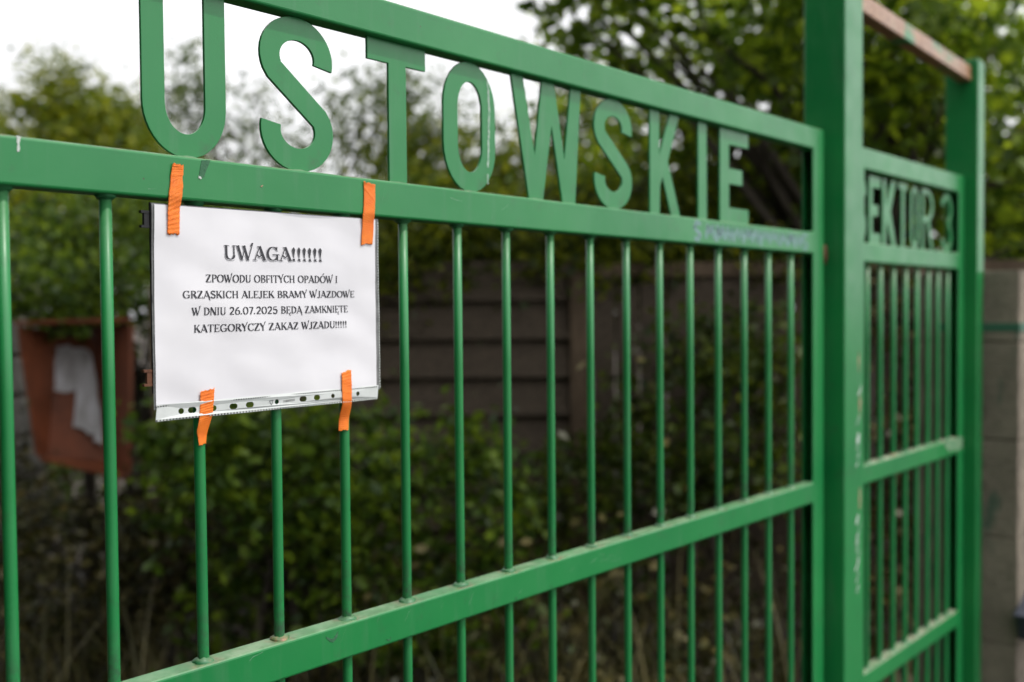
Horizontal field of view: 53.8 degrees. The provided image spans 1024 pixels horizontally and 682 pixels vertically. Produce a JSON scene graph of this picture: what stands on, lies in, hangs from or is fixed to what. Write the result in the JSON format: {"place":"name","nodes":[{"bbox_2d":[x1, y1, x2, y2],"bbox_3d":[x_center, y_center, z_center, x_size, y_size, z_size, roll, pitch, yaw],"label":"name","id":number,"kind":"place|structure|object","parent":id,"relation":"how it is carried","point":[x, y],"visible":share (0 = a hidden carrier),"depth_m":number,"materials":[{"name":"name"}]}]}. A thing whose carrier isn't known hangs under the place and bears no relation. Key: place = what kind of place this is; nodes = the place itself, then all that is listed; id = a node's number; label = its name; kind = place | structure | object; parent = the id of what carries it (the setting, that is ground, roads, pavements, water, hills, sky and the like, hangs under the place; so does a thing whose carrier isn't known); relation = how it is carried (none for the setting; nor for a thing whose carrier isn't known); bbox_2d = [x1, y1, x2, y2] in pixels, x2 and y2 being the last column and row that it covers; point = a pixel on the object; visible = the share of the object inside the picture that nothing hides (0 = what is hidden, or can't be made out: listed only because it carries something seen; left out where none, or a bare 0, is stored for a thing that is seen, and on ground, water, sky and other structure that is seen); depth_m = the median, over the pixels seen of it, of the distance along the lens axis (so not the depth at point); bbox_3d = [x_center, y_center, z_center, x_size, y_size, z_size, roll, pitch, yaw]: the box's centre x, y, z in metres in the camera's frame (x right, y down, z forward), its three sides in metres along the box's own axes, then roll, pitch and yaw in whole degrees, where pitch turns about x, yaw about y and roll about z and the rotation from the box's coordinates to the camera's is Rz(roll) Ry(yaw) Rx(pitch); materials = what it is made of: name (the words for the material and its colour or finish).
{"place":"outdoors","nodes":[
{"label":"outdoors","id":0,"kind":"place"},
{"bbox_2d":[0,321,912,681],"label":"ground","id":1,"kind":"structure","parent":0,"point":[566,649],"depth_m":4.80,"materials":[{"name":"soil"}]},
{"bbox_2d":[0,277,49,634],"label":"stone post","id":2,"kind":"object","parent":1,"relation":"on","point":[22,423],"visible":0.27,"depth_m":4.99,"materials":[{"name":"grey stone"}]},
{"bbox_2d":[14,317,133,664],"bbox_3d":[-1.899,0.690,4.546,0.509,1.590,0.290,0,2,0],"label":"notice box","id":3,"kind":"object","parent":1,"relation":"on","point":[51,412],"visible":0.7,"depth_m":4.50,"materials":[{"name":"orange paint"}]},
{"bbox_2d":[54,344,102,444],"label":"posted papers","id":4,"kind":"object","parent":3,"relation":"attached to","point":[74,369],"visible":0.97,"depth_m":4.58,"materials":[{"name":"white paper"}]},
{"bbox_2d":[0,32,259,336],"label":"tree","id":5,"kind":"object","parent":1,"relation":"on","point":[92,115],"visible":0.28,"depth_m":11.06,"materials":[{"name":"green plant"}]},
{"bbox_2d":[9,147,262,599],"bbox_3d":[-2.139,0.212,5.429,2.858,2.507,2.389,0,2,0],"label":"shrub","id":6,"kind":"object","parent":1,"relation":"on","point":[47,256],"visible":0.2,"depth_m":5.33,"materials":[{"name":"green plant"}]},
{"bbox_2d":[0,409,339,675],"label":"shrub","id":7,"kind":"object","parent":1,"relation":"on","point":[47,537],"visible":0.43,"depth_m":4.41,"materials":[{"name":"green plant"}]},
{"bbox_2d":[128,7,503,245],"bbox_3d":[-1.438,-0.592,7.959,3.052,3.949,2.039,0,2,0],"label":"tree","id":8,"kind":"object","parent":1,"relation":"on","point":[182,88],"visible":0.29,"depth_m":7.86,"materials":[{"name":"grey plant"}]},
{"bbox_2d":[102,369,574,681],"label":"shrub","id":9,"kind":"object","parent":1,"relation":"on","point":[241,439],"visible":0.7,"depth_m":3.74,"materials":[{"name":"green plant"}]},
{"bbox_2d":[149,260,587,633],"bbox_3d":[-0.703,0.532,5.067,2.186,1.856,0.109,0,2,0],"label":"plank fence","id":10,"kind":"object","parent":1,"relation":"on","point":[431,361],"visible":0.27,"depth_m":5.04,"materials":[{"name":"brown wood"}]},
{"bbox_2d":[0,265,913,681],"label":"undergrowth","id":11,"kind":"object","parent":1,"relation":"on","point":[574,601],"visible":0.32,"depth_m":4.18,"materials":[{"name":"green plant"}]},
{"bbox_2d":[0,512,913,681],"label":"tall grass","id":12,"kind":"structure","parent":1,"relation":"on","point":[777,654],"depth_m":4.09,"materials":[{"name":"green plant"}]},
{"bbox_2d":[321,63,664,270],"bbox_3d":[0.004,-0.387,7.590,2.880,3.542,2.036,0,2,0],"label":"tree","id":13,"kind":"object","parent":1,"relation":"on","point":[510,152],"visible":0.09,"depth_m":7.44,"materials":[{"name":"green plant"}]},
{"bbox_2d":[446,199,666,380],"bbox_3d":[0.674,-0.293,9.640,4.236,3.234,3.053,0,2,0],"label":"tree","id":14,"kind":"object","parent":1,"relation":"on","point":[615,322],"depth_m":9.07,"materials":[{"name":"green plant"}]},
{"bbox_2d":[239,139,913,335],"bbox_3d":[0.179,0.198,5.303,3.630,2.509,1.382,0,2,0],"label":"shrub","id":15,"kind":"object","parent":1,"relation":"on","point":[478,241],"visible":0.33,"depth_m":5.02,"materials":[{"name":"green plant"}]},
{"bbox_2d":[466,293,801,675],"bbox_3d":[0.633,0.626,4.492,1.703,1.686,0.916,0,2,0],"label":"shrub","id":16,"kind":"object","parent":1,"relation":"on","point":[704,377],"visible":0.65,"depth_m":4.42,"materials":[{"name":"green plant"}]},
{"bbox_2d":[493,0,1023,296],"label":"tree","id":17,"kind":"object","parent":1,"relation":"on","point":[687,135],"visible":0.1,"depth_m":5.69,"materials":[{"name":"green plant"}]},
{"bbox_2d":[510,0,1023,625],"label":"tree","id":18,"kind":"object","parent":1,"relation":"on","point":[892,96],"visible":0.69,"depth_m":4.89,"materials":[{"name":"green plant"}]},
{"bbox_2d":[576,132,1003,412],"bbox_3d":[3.121,-0.379,8.913,5.943,3.410,3.118,0,2,0],"label":"tree","id":19,"kind":"object","parent":1,"relation":"on","point":[908,241],"visible":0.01,"depth_m":8.85,"materials":[{"name":"green plant"}]},
{"bbox_2d":[594,259,1023,621],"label":"board fence","id":20,"kind":"object","parent":1,"relation":"on","point":[604,336],"visible":0.17,"depth_m":5.00,"materials":[{"name":"brown wood"}]},
{"bbox_2d":[804,0,862,681],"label":"gate post","id":21,"kind":"object","parent":1,"relation":"on","point":[833,70],"visible":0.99,"depth_m":2.25,"materials":[{"name":"green metal"}]},
{"bbox_2d":[0,0,827,681],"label":"entrance gate","id":22,"kind":"structure","parent":21,"relation":"attached to","point":[398,38],"depth_m":1.40,"materials":[{"name":"green metal"}]},
{"bbox_2d":[139,202,153,393],"bbox_3d":[-0.278,-0.048,1.150,0.005,0.197,0.306,1,2,42],"label":"sign plate","id":23,"kind":"object","parent":22,"relation":"attached to","point":[147,223],"visible":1,"depth_m":1.04,"materials":[{"name":"metal"}]},
{"bbox_2d":[167,163,183,234],"bbox_3d":[-0.351,-0.148,1.053,0.005,0.075,0.018,1,2,42],"label":"tape strip","id":24,"kind":"object","parent":22,"relation":"attached to","point":[175,193],"visible":1,"depth_m":1.05,"materials":[{"name":"orange plastic"}]},
{"bbox_2d":[197,387,214,444],"bbox_3d":[-0.331,0.081,1.089,0.007,0.062,0.020,1,2,42],"label":"tape strip","id":25,"kind":"object","parent":22,"relation":"attached to","point":[204,420],"visible":1,"depth_m":1.09,"materials":[{"name":"orange plastic"}]},
{"bbox_2d":[152,203,380,421],"bbox_3d":[-0.268,-0.035,1.154,0.007,0.228,0.307,1,2,42],"label":"paper notice","id":26,"kind":"object","parent":22,"relation":"attached to","point":[262,310],"visible":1,"depth_m":1.14,"materials":[{"name":"white paper"}]},
{"bbox_2d":[338,370,351,430],"bbox_3d":[-0.203,0.072,1.230,0.010,0.075,0.016,1,2,42],"label":"tape strip","id":27,"kind":"object","parent":22,"relation":"attached to","point":[343,421],"visible":1,"depth_m":1.23,"materials":[{"name":"orange plastic"}]},
{"bbox_2d":[361,181,374,245],"bbox_3d":[-0.177,-0.157,1.249,0.004,0.079,0.021,1,2,42],"label":"tape strip","id":28,"kind":"object","parent":22,"relation":"attached to","point":[368,216],"visible":1,"depth_m":1.25,"materials":[{"name":"orange plastic"}]},
{"bbox_2d":[771,267,942,663],"bbox_3d":[1.933,0.518,4.509,1.568,1.879,0.906,0,2,0],"label":"shrub","id":29,"kind":"object","parent":1,"relation":"on","point":[899,434],"visible":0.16,"depth_m":4.54,"materials":[{"name":"green plant"}]},
{"bbox_2d":[896,0,1023,259],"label":"tree","id":30,"kind":"object","parent":1,"relation":"on","point":[995,231],"visible":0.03,"depth_m":5.96,"materials":[{"name":"green plant"}]},
{"bbox_2d":[943,58,983,681],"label":"gate post","id":31,"kind":"object","parent":1,"relation":"on","point":[964,129],"visible":0.46,"depth_m":2.93,"materials":[{"name":"green metal"}]},
{"bbox_2d":[862,147,964,681],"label":"pedestrian gate","id":32,"kind":"structure","parent":31,"relation":"attached to","point":[947,623],"depth_m":2.69,"materials":[{"name":"green metal"}]},
{"bbox_2d":[863,0,970,82],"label":"crossbeam","id":33,"kind":"object","parent":31,"relation":"attached to","point":[888,24],"visible":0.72,"depth_m":2.58,"materials":[{"name":"red paint"}]},
{"bbox_2d":[918,270,1023,681],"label":"concrete pillar","id":34,"kind":"structure","parent":1,"relation":"on","point":[1002,651],"depth_m":2.94,"materials":[{"name":"grey concrete"}]},
{"bbox_2d":[1013,596,1023,639],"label":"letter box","id":35,"kind":"object","parent":34,"relation":"attached to","point":[1018,614],"visible":1,"depth_m":2.88,"materials":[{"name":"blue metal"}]},
{"bbox_2d":[0,0,1023,318],"label":"sky","id":36,"kind":"structure","parent":0,"point":[106,27],"materials":[{"name":"white"}]}
]}

